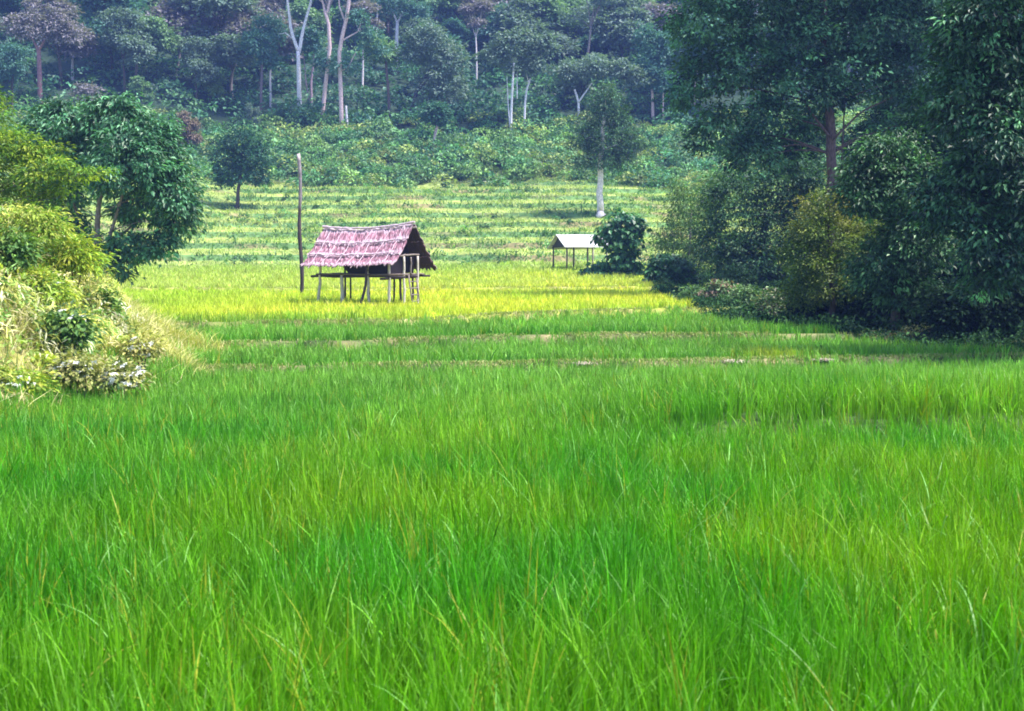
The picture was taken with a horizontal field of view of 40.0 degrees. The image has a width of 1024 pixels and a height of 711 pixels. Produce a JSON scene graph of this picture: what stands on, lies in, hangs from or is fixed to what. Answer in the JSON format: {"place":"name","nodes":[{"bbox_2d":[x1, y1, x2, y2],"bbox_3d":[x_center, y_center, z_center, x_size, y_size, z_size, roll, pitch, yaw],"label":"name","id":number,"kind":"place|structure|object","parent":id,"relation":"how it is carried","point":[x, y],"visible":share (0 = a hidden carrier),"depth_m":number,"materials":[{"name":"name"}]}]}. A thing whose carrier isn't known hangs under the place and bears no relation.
{"place":"outdoors","nodes":[
{"label":"outdoors","id":0,"kind":"place"},
{"bbox_2d":[0,152,1023,710],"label":"ground","id":1,"kind":"structure","parent":0,"point":[528,214],"depth_m":128.71,"materials":[{"name":"green plant"}]},
{"bbox_2d":[0,223,58,279],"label":"shrub","id":2,"kind":"object","parent":1,"relation":"on","point":[19,246],"visible":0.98,"depth_m":26.76,"materials":[{"name":"green plant"}]},
{"bbox_2d":[0,356,69,401],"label":"shrub","id":3,"kind":"object","parent":1,"relation":"on","point":[26,379],"visible":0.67,"depth_m":22.45,"materials":[{"name":"green plant"}]},
{"bbox_2d":[0,194,84,269],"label":"shrub","id":4,"kind":"object","parent":1,"relation":"on","point":[47,221],"visible":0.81,"depth_m":28.57,"materials":[{"name":"green plant"}]},
{"bbox_2d":[2,258,83,309],"bbox_3d":[-9.123,-1.296,26.940,1.803,1.154,1.636,3,5,34],"label":"shrub","id":5,"kind":"object","parent":1,"relation":"on","point":[55,283],"visible":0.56,"depth_m":26.81,"materials":[{"name":"green plant"}]},
{"bbox_2d":[0,86,120,218],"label":"feathery tree","id":6,"kind":"object","parent":1,"relation":"on","point":[12,153],"visible":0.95,"depth_m":40.42,"materials":[{"name":"green plant"}]},
{"bbox_2d":[25,300,107,358],"bbox_3d":[-7.960,-0.293,25.103,1.694,1.400,1.450,0,4,0],"label":"shrub","id":7,"kind":"object","parent":1,"relation":"on","point":[72,330],"visible":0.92,"depth_m":24.80,"materials":[{"name":"green plant"}]},
{"bbox_2d":[31,218,120,310],"bbox_3d":[-9.362,-1.902,29.880,2.014,2.077,2.061,-3,5,-32],"label":"shrub","id":8,"kind":"object","parent":1,"relation":"on","point":[74,256],"visible":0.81,"depth_m":29.61,"materials":[{"name":"green plant"}]},
{"bbox_2d":[37,344,117,399],"bbox_3d":[-7.291,0.406,23.607,1.352,1.233,1.335,0,4,0],"label":"shrub","id":9,"kind":"object","parent":1,"relation":"on","point":[80,369],"visible":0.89,"depth_m":23.39,"materials":[{"name":"green plant"}]},
{"bbox_2d":[84,283,127,320],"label":"shrub","id":10,"kind":"object","parent":1,"relation":"on","point":[115,304],"visible":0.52,"depth_m":30.91,"materials":[{"name":"green plant"}]},
{"bbox_2d":[1,90,211,285],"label":"broadleaf tree","id":11,"kind":"object","parent":1,"relation":"on","point":[141,143],"visible":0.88,"depth_m":59.26,"materials":[{"name":"green plant"}]},
{"bbox_2d":[0,205,240,420],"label":"bank growth","id":12,"kind":"object","parent":1,"relation":"on","point":[120,327],"visible":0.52,"depth_m":27.71,"materials":[{"name":"green plant"}]},
{"bbox_2d":[79,347,170,400],"bbox_3d":[-6.802,0.497,24.135,1.576,1.317,1.280,4,6,40],"label":"shrub","id":13,"kind":"object","parent":1,"relation":"on","point":[129,377],"visible":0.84,"depth_m":23.96,"materials":[{"name":"green plant"}]},
{"bbox_2d":[106,326,176,374],"bbox_3d":[-7.401,0.058,28.074,1.445,1.317,1.423,0,4,0],"label":"shrub","id":14,"kind":"object","parent":1,"relation":"on","point":[137,348],"visible":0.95,"depth_m":27.89,"materials":[{"name":"green plant"}]},
{"bbox_2d":[205,124,282,208],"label":"round tree","id":15,"kind":"object","parent":1,"relation":"on","point":[237,164],"visible":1,"depth_m":146.78,"materials":[{"name":"green plant"}]},
{"bbox_2d":[297,154,303,292],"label":"wooden pole","id":16,"kind":"object","parent":1,"relation":"on","point":[299,225],"visible":0.9,"depth_m":75.61,"materials":[{"name":"brown wood"}]},
{"bbox_2d":[300,221,436,304],"bbox_3d":[-6.267,-3.827,61.879,4.883,4.124,4.035,2,5,26],"label":"stilt hut","id":17,"kind":"object","parent":1,"relation":"on","point":[392,251],"visible":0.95,"depth_m":61.12,"materials":[{"name":"pink wood"}]},
{"bbox_2d":[101,259,710,288],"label":"rice","id":18,"kind":"object","parent":1,"relation":"on","point":[524,275],"visible":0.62,"depth_m":91.84,"materials":[{"name":"plant"}]},
{"bbox_2d":[119,281,698,322],"bbox_3d":[-9.028,-2.669,64.397,34.604,0.763,37.183,0,4,0],"label":"rice","id":19,"kind":"object","parent":1,"relation":"on","point":[212,305],"visible":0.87,"depth_m":60.03,"materials":[{"name":"plant"}]},
{"bbox_2d":[0,150,935,269],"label":"terrace grass","id":20,"kind":"structure","parent":1,"relation":"on","point":[517,238],"depth_m":139.85,"materials":[{"name":"green plant"}]},
{"bbox_2d":[163,302,843,342],"bbox_3d":[-1.760,-1.373,48.464,22.359,1.110,13.909,-1,4,-15],"label":"rice","id":21,"kind":"object","parent":1,"relation":"on","point":[679,320],"visible":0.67,"depth_m":45.53,"materials":[{"name":"green plant"}]},
{"bbox_2d":[0,343,1023,710],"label":"rice","id":22,"kind":"object","parent":1,"relation":"on","point":[828,567],"visible":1,"depth_m":9.28,"materials":[{"name":"green plant"}]},
{"bbox_2d":[81,276,1023,442],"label":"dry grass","id":23,"kind":"structure","parent":1,"relation":"on","point":[529,361],"depth_m":40.87,"materials":[{"name":"plant"}]},
{"bbox_2d":[547,234,607,268],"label":"field shelter","id":24,"kind":"object","parent":1,"relation":"on","point":[566,241],"visible":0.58,"depth_m":105.97,"materials":[{"name":"white wood"}]},
{"bbox_2d":[164,322,1023,365],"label":"rice","id":25,"kind":"object","parent":1,"relation":"on","point":[658,347],"visible":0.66,"depth_m":38.92,"materials":[{"name":"green plant"}]},
{"bbox_2d":[562,79,656,217],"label":"tall tree","id":26,"kind":"object","parent":1,"relation":"on","point":[609,117],"visible":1,"depth_m":138.34,"materials":[{"name":"green plant"}]},
{"bbox_2d":[572,207,652,276],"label":"vine bush","id":27,"kind":"object","parent":1,"relation":"on","point":[625,241],"visible":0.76,"depth_m":96.23,"materials":[{"name":"green plant"}]},
{"bbox_2d":[639,250,702,285],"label":"vine bush","id":28,"kind":"object","parent":1,"relation":"on","point":[664,265],"visible":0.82,"depth_m":85.22,"materials":[{"name":"green plant"}]},
{"bbox_2d":[673,284,706,300],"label":"weed","id":29,"kind":"object","parent":1,"relation":"on","point":[687,291],"visible":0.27,"depth_m":65.78,"materials":[{"name":"green plant"}]},
{"bbox_2d":[641,164,747,274],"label":"bamboo clump","id":30,"kind":"object","parent":1,"relation":"on","point":[682,212],"visible":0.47,"depth_m":95.46,"materials":[{"name":"green plant"}]},
{"bbox_2d":[693,278,737,298],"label":"weed","id":31,"kind":"object","parent":1,"relation":"on","point":[718,284],"visible":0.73,"depth_m":64.66,"materials":[{"name":"green plant"}]},
{"bbox_2d":[709,262,761,287],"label":"weed","id":32,"kind":"object","parent":1,"relation":"on","point":[731,275],"visible":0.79,"depth_m":71.68,"materials":[{"name":"green plant"}]},
{"bbox_2d":[720,283,766,306],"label":"weed","id":33,"kind":"object","parent":1,"relation":"on","point":[751,293],"visible":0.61,"depth_m":59.80,"materials":[{"name":"green plant"}]},
{"bbox_2d":[729,299,764,318],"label":"weed","id":34,"kind":"object","parent":1,"relation":"on","point":[746,307],"visible":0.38,"depth_m":54.82,"materials":[{"name":"green plant"}]},
{"bbox_2d":[677,142,838,286],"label":"dense tree","id":35,"kind":"object","parent":1,"relation":"on","point":[739,251],"visible":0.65,"depth_m":82.88,"materials":[{"name":"green plant"}]},
{"bbox_2d":[749,286,795,317],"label":"weed","id":36,"kind":"object","parent":1,"relation":"on","point":[773,305],"visible":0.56,"depth_m":54.80,"materials":[{"name":"green plant"}]},
{"bbox_2d":[651,0,969,283],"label":"forest tree","id":37,"kind":"object","parent":1,"relation":"on","point":[795,17],"visible":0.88,"depth_m":70.76,"materials":[{"name":"green plant"}]},
{"bbox_2d":[777,282,854,323],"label":"thicket","id":38,"kind":"object","parent":1,"relation":"on","point":[819,311],"visible":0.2,"depth_m":51.42,"materials":[{"name":"green plant"}]},
{"bbox_2d":[767,179,887,320],"bbox_3d":[11.600,-3.519,49.908,5.006,5.411,3.973,-2,5,-24],"label":"olive bush","id":39,"kind":"object","parent":1,"relation":"on","point":[817,240],"visible":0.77,"depth_m":49.55,"materials":[{"name":"green plant"}]},
{"bbox_2d":[650,260,1023,351],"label":"undergrowth","id":40,"kind":"object","parent":1,"relation":"on","point":[715,302],"visible":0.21,"depth_m":48.14,"materials":[{"name":"green plant"}]},
{"bbox_2d":[777,67,938,194],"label":"background tree","id":41,"kind":"object","parent":1,"relation":"on","point":[814,141],"visible":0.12,"depth_m":86.82,"materials":[{"name":"green plant"}]},
{"bbox_2d":[837,267,937,326],"bbox_3d":[13.572,-1.876,48.969,4.621,2.873,3.202,0,4,0],"label":"thicket","id":42,"kind":"object","parent":1,"relation":"on","point":[859,309],"visible":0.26,"depth_m":48.49,"materials":[{"name":"green plant"}]},
{"bbox_2d":[821,125,969,330],"bbox_3d":[12.517,-4.000,45.512,4.909,6.959,3.808,1,5,18],"label":"bushy tree","id":43,"kind":"object","parent":1,"relation":"on","point":[901,253],"visible":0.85,"depth_m":45.24,"materials":[{"name":"green plant"}]},
{"bbox_2d":[816,103,989,276],"bbox_3d":[17.494,-6.876,61.639,8.825,8.243,5.616,0,4,0],"label":"background tree","id":44,"kind":"object","parent":1,"relation":"on","point":[923,143],"visible":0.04,"depth_m":60.89,"materials":[{"name":"green plant"}]},
{"bbox_2d":[884,0,1023,316],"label":"drooping tree","id":45,"kind":"object","parent":1,"relation":"on","point":[988,100],"visible":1,"depth_m":37.51,"materials":[{"name":"green plant"}]},
{"bbox_2d":[900,268,1023,341],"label":"thicket","id":46,"kind":"object","parent":1,"relation":"on","point":[946,317],"visible":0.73,"depth_m":43.43,"materials":[{"name":"green plant"}]},
{"bbox_2d":[903,20,1023,286],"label":"background tree","id":47,"kind":"object","parent":1,"relation":"on","point":[950,276],"visible":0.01,"depth_m":55.09,"materials":[{"name":"green plant"}]},
{"bbox_2d":[0,0,1023,181],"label":"hill","id":48,"kind":"structure","parent":0,"point":[221,117],"depth_m":206.46,"materials":[{"name":"green plant"}]},
{"bbox_2d":[0,42,33,108],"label":"rounded tree","id":49,"kind":"object","parent":48,"relation":"on","point":[12,69],"visible":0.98,"depth_m":185.40,"materials":[{"name":"green plant"}]},
{"bbox_2d":[0,0,85,45],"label":"leafy tree","id":50,"kind":"object","parent":48,"relation":"on","point":[15,6],"visible":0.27,"depth_m":220.96,"materials":[{"name":"green plant"}]},
{"bbox_2d":[0,4,91,103],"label":"brown trunked tree","id":51,"kind":"object","parent":48,"relation":"on","point":[53,23],"visible":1,"depth_m":191.08,"materials":[{"name":"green plant"}]},
{"bbox_2d":[18,0,103,88],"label":"rounded tree","id":52,"kind":"object","parent":48,"relation":"on","point":[77,51],"visible":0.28,"depth_m":200.41,"materials":[{"name":"green plant"}]},
{"bbox_2d":[48,34,104,79],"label":"white stem tree","id":53,"kind":"object","parent":48,"relation":"on","point":[63,56],"visible":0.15,"depth_m":205.77,"materials":[{"name":"green plant"}]},
{"bbox_2d":[67,81,107,104],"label":"dead shrub","id":54,"kind":"object","parent":48,"relation":"on","point":[88,89],"visible":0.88,"depth_m":189.43,"materials":[{"name":"grey plant"}]},
{"bbox_2d":[68,0,156,71],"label":"leafy tree","id":55,"kind":"object","parent":48,"relation":"on","point":[92,7],"visible":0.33,"depth_m":208.40,"materials":[{"name":"green plant"}]},
{"bbox_2d":[93,6,156,93],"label":"rounded tree","id":56,"kind":"object","parent":48,"relation":"on","point":[128,41],"visible":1,"depth_m":199.98,"materials":[{"name":"green plant"}]},
{"bbox_2d":[96,10,183,74],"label":"broad tree","id":57,"kind":"object","parent":48,"relation":"on","point":[156,30],"visible":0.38,"depth_m":204.08,"materials":[{"name":"green plant"}]},
{"bbox_2d":[128,75,154,105],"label":"bushy tree","id":58,"kind":"object","parent":48,"relation":"on","point":[137,85],"visible":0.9,"depth_m":194.29,"materials":[{"name":"green plant"}]},
{"bbox_2d":[139,0,227,82],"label":"leafy tree","id":59,"kind":"object","parent":48,"relation":"on","point":[185,18],"visible":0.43,"depth_m":210.84,"materials":[{"name":"green plant"}]},
{"bbox_2d":[175,110,202,147],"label":"bushy tree","id":60,"kind":"object","parent":48,"relation":"on","point":[191,128],"visible":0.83,"depth_m":177.06,"materials":[{"name":"grey plant"}]},
{"bbox_2d":[173,35,221,107],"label":"rounded tree","id":61,"kind":"object","parent":48,"relation":"on","point":[202,65],"visible":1,"depth_m":200.95,"materials":[{"name":"green plant"}]},
{"bbox_2d":[191,72,228,104],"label":"bushy tree","id":62,"kind":"object","parent":48,"relation":"on","point":[216,86],"visible":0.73,"depth_m":204.00,"materials":[{"name":"green plant"}]},
{"bbox_2d":[162,0,269,47],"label":"rounded tree","id":63,"kind":"object","parent":48,"relation":"on","point":[211,7],"visible":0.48,"depth_m":210.05,"materials":[{"name":"green plant"}]},
{"bbox_2d":[197,30,260,93],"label":"broad tree","id":64,"kind":"object","parent":48,"relation":"on","point":[229,54],"visible":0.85,"depth_m":201.88,"materials":[{"name":"green plant"}]},
{"bbox_2d":[244,102,261,127],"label":"bushy tree","id":65,"kind":"object","parent":48,"relation":"on","point":[252,112],"visible":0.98,"depth_m":190.10,"materials":[{"name":"green plant"}]},
{"bbox_2d":[237,27,289,114],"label":"dark stem tree","id":66,"kind":"object","parent":48,"relation":"on","point":[252,44],"visible":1,"depth_m":196.49,"materials":[{"name":"green plant"}]},
{"bbox_2d":[215,7,318,90],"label":"broad tree","id":67,"kind":"object","parent":48,"relation":"on","point":[289,48],"visible":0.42,"depth_m":209.27,"materials":[{"name":"green plant"}]},
{"bbox_2d":[242,10,293,106],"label":"grey stem tree","id":68,"kind":"object","parent":48,"relation":"on","point":[270,29],"visible":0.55,"depth_m":200.19,"materials":[{"name":"green plant"}]},
{"bbox_2d":[248,0,291,15],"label":"rounded tree","id":69,"kind":"object","parent":48,"relation":"on","point":[266,4],"visible":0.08,"depth_m":237.57,"materials":[{"name":"grey plant"}]},
{"bbox_2d":[280,0,311,106],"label":"forked tree","id":70,"kind":"object","parent":48,"relation":"on","point":[298,53],"visible":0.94,"depth_m":196.35,"materials":[{"name":"white plant"}]},
{"bbox_2d":[287,24,327,105],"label":"purple stem tree","id":71,"kind":"object","parent":48,"relation":"on","point":[311,38],"visible":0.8,"depth_m":200.15,"materials":[{"name":"green plant"}]},
{"bbox_2d":[280,0,338,63],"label":"leafy tree","id":72,"kind":"object","parent":48,"relation":"on","point":[298,13],"visible":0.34,"depth_m":228.98,"materials":[{"name":"green plant"}]},
{"bbox_2d":[275,0,344,17],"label":"leafy tree","id":73,"kind":"object","parent":48,"relation":"on","point":[317,5],"visible":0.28,"depth_m":250.02,"materials":[{"name":"green plant"}]},
{"bbox_2d":[305,0,351,114],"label":"leaning tree","id":74,"kind":"object","parent":48,"relation":"on","point":[324,61],"visible":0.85,"depth_m":194.07,"materials":[{"name":"green plant"}]},
{"bbox_2d":[323,0,394,130],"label":"pink trunked tree","id":75,"kind":"object","parent":48,"relation":"on","point":[359,17],"visible":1,"depth_m":190.01,"materials":[{"name":"green plant"}]},
{"bbox_2d":[338,0,388,86],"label":"slender tree","id":76,"kind":"object","parent":48,"relation":"on","point":[368,5],"visible":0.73,"depth_m":214.78,"materials":[{"name":"green plant"}]},
{"bbox_2d":[358,32,404,115],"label":"dark trunked tree","id":77,"kind":"object","parent":48,"relation":"on","point":[389,59],"visible":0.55,"depth_m":197.24,"materials":[{"name":"green plant"}]},
{"bbox_2d":[349,0,414,39],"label":"leafy tree","id":78,"kind":"object","parent":48,"relation":"on","point":[389,17],"visible":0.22,"depth_m":249.02,"materials":[{"name":"green plant"}]},
{"bbox_2d":[372,0,435,73],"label":"white trunked tree","id":79,"kind":"object","parent":48,"relation":"on","point":[406,9],"visible":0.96,"depth_m":226.90,"materials":[{"name":"green plant"}]},
{"bbox_2d":[394,17,425,49],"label":"bushy tree","id":80,"kind":"object","parent":48,"relation":"on","point":[410,23],"visible":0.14,"depth_m":235.41,"materials":[{"name":"green plant"}]},
{"bbox_2d":[397,19,472,79],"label":"leafy tree","id":81,"kind":"object","parent":48,"relation":"on","point":[463,54],"visible":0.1,"depth_m":211.24,"materials":[{"name":"green plant"}]},
{"bbox_2d":[413,99,458,145],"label":"pale stem tree","id":82,"kind":"object","parent":48,"relation":"on","point":[440,115],"visible":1,"depth_m":181.87,"materials":[{"name":"green plant"}]},
{"bbox_2d":[397,17,475,112],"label":"rounded tree","id":83,"kind":"object","parent":48,"relation":"on","point":[430,40],"visible":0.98,"depth_m":196.42,"materials":[{"name":"green plant"}]},
{"bbox_2d":[417,0,481,21],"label":"leafy tree","id":84,"kind":"object","parent":48,"relation":"on","point":[444,6],"visible":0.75,"depth_m":244.80,"materials":[{"name":"green plant"}]},
{"bbox_2d":[441,17,469,46],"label":"bushy tree","id":85,"kind":"object","parent":48,"relation":"on","point":[454,26],"visible":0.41,"depth_m":239.37,"materials":[{"name":"green plant"}]},
{"bbox_2d":[457,0,495,86],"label":"slender tree","id":86,"kind":"object","parent":48,"relation":"on","point":[482,7],"visible":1,"depth_m":214.96,"materials":[{"name":"green plant"}]},
{"bbox_2d":[0,77,968,188],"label":"undergrowth","id":87,"kind":"object","parent":48,"relation":"on","point":[523,157],"visible":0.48,"depth_m":176.16,"materials":[{"name":"green plant"}]},
{"bbox_2d":[469,0,508,61],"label":"leafy tree","id":88,"kind":"object","parent":48,"relation":"on","point":[486,31],"visible":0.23,"depth_m":235.59,"materials":[{"name":"green plant"}]},
{"bbox_2d":[466,24,542,135],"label":"twin stem tree","id":89,"kind":"object","parent":48,"relation":"on","point":[512,41],"visible":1,"depth_m":187.54,"materials":[{"name":"green plant"}]},
{"bbox_2d":[0,0,1021,125],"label":"undergrowth","id":90,"kind":"object","parent":48,"relation":"on","point":[166,63],"visible":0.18,"depth_m":204.53,"materials":[{"name":"green plant"}]},
{"bbox_2d":[485,0,584,77],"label":"leafy tree","id":91,"kind":"object","parent":48,"relation":"on","point":[510,16],"visible":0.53,"depth_m":220.17,"materials":[{"name":"green plant"}]},
{"bbox_2d":[514,30,563,124],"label":"bent stem tree","id":92,"kind":"object","parent":48,"relation":"on","point":[546,46],"visible":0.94,"depth_m":188.77,"materials":[{"name":"green plant"}]},
{"bbox_2d":[510,0,588,76],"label":"broad tree","id":93,"kind":"object","parent":48,"relation":"on","point":[552,10],"visible":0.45,"depth_m":222.47,"materials":[{"name":"green plant"}]},
{"bbox_2d":[555,0,597,61],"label":"leafy tree","id":94,"kind":"object","parent":48,"relation":"on","point":[577,35],"visible":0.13,"depth_m":239.74,"materials":[{"name":"green plant"}]},
{"bbox_2d":[547,51,608,106],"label":"bushy tree","id":95,"kind":"object","parent":48,"relation":"on","point":[578,87],"visible":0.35,"depth_m":200.47,"materials":[{"name":"green plant"}]},
{"bbox_2d":[558,0,620,57],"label":"wispy tree","id":96,"kind":"object","parent":48,"relation":"on","point":[578,16],"visible":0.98,"depth_m":215.28,"materials":[{"name":"green plant"}]},
{"bbox_2d":[568,34,620,62],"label":"bushy tree","id":97,"kind":"object","parent":48,"relation":"on","point":[594,45],"visible":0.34,"depth_m":233.49,"materials":[{"name":"green plant"}]},
{"bbox_2d":[542,53,654,119],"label":"broken topped tree","id":98,"kind":"object","parent":48,"relation":"on","point":[627,73],"visible":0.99,"depth_m":193.00,"materials":[{"name":"green plant"}]},
{"bbox_2d":[574,0,654,56],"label":"leafy tree","id":99,"kind":"object","parent":48,"relation":"on","point":[610,19],"visible":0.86,"depth_m":222.51,"materials":[{"name":"green plant"}]},
{"bbox_2d":[587,0,657,57],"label":"leafy tree","id":100,"kind":"object","parent":48,"relation":"on","point":[639,3],"visible":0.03,"depth_m":236.41,"materials":[{"name":"green plant"}]},
{"bbox_2d":[629,19,676,117],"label":"pink stem tree","id":101,"kind":"object","parent":48,"relation":"on","point":[657,52],"visible":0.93,"depth_m":194.82,"materials":[{"name":"green plant"}]},
{"bbox_2d":[625,0,681,52],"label":"leafy tree","id":102,"kind":"object","parent":48,"relation":"on","point":[655,12],"visible":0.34,"depth_m":227.35,"materials":[{"name":"green plant"}]},
{"bbox_2d":[649,65,678,122],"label":"thin stem tree","id":103,"kind":"object","parent":48,"relation":"on","point":[664,82],"visible":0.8,"depth_m":194.39,"materials":[{"name":"green plant"}]},
{"bbox_2d":[640,12,754,104],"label":"broad tree","id":104,"kind":"object","parent":48,"relation":"on","point":[677,53],"visible":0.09,"depth_m":197.76,"materials":[{"name":"green plant"}]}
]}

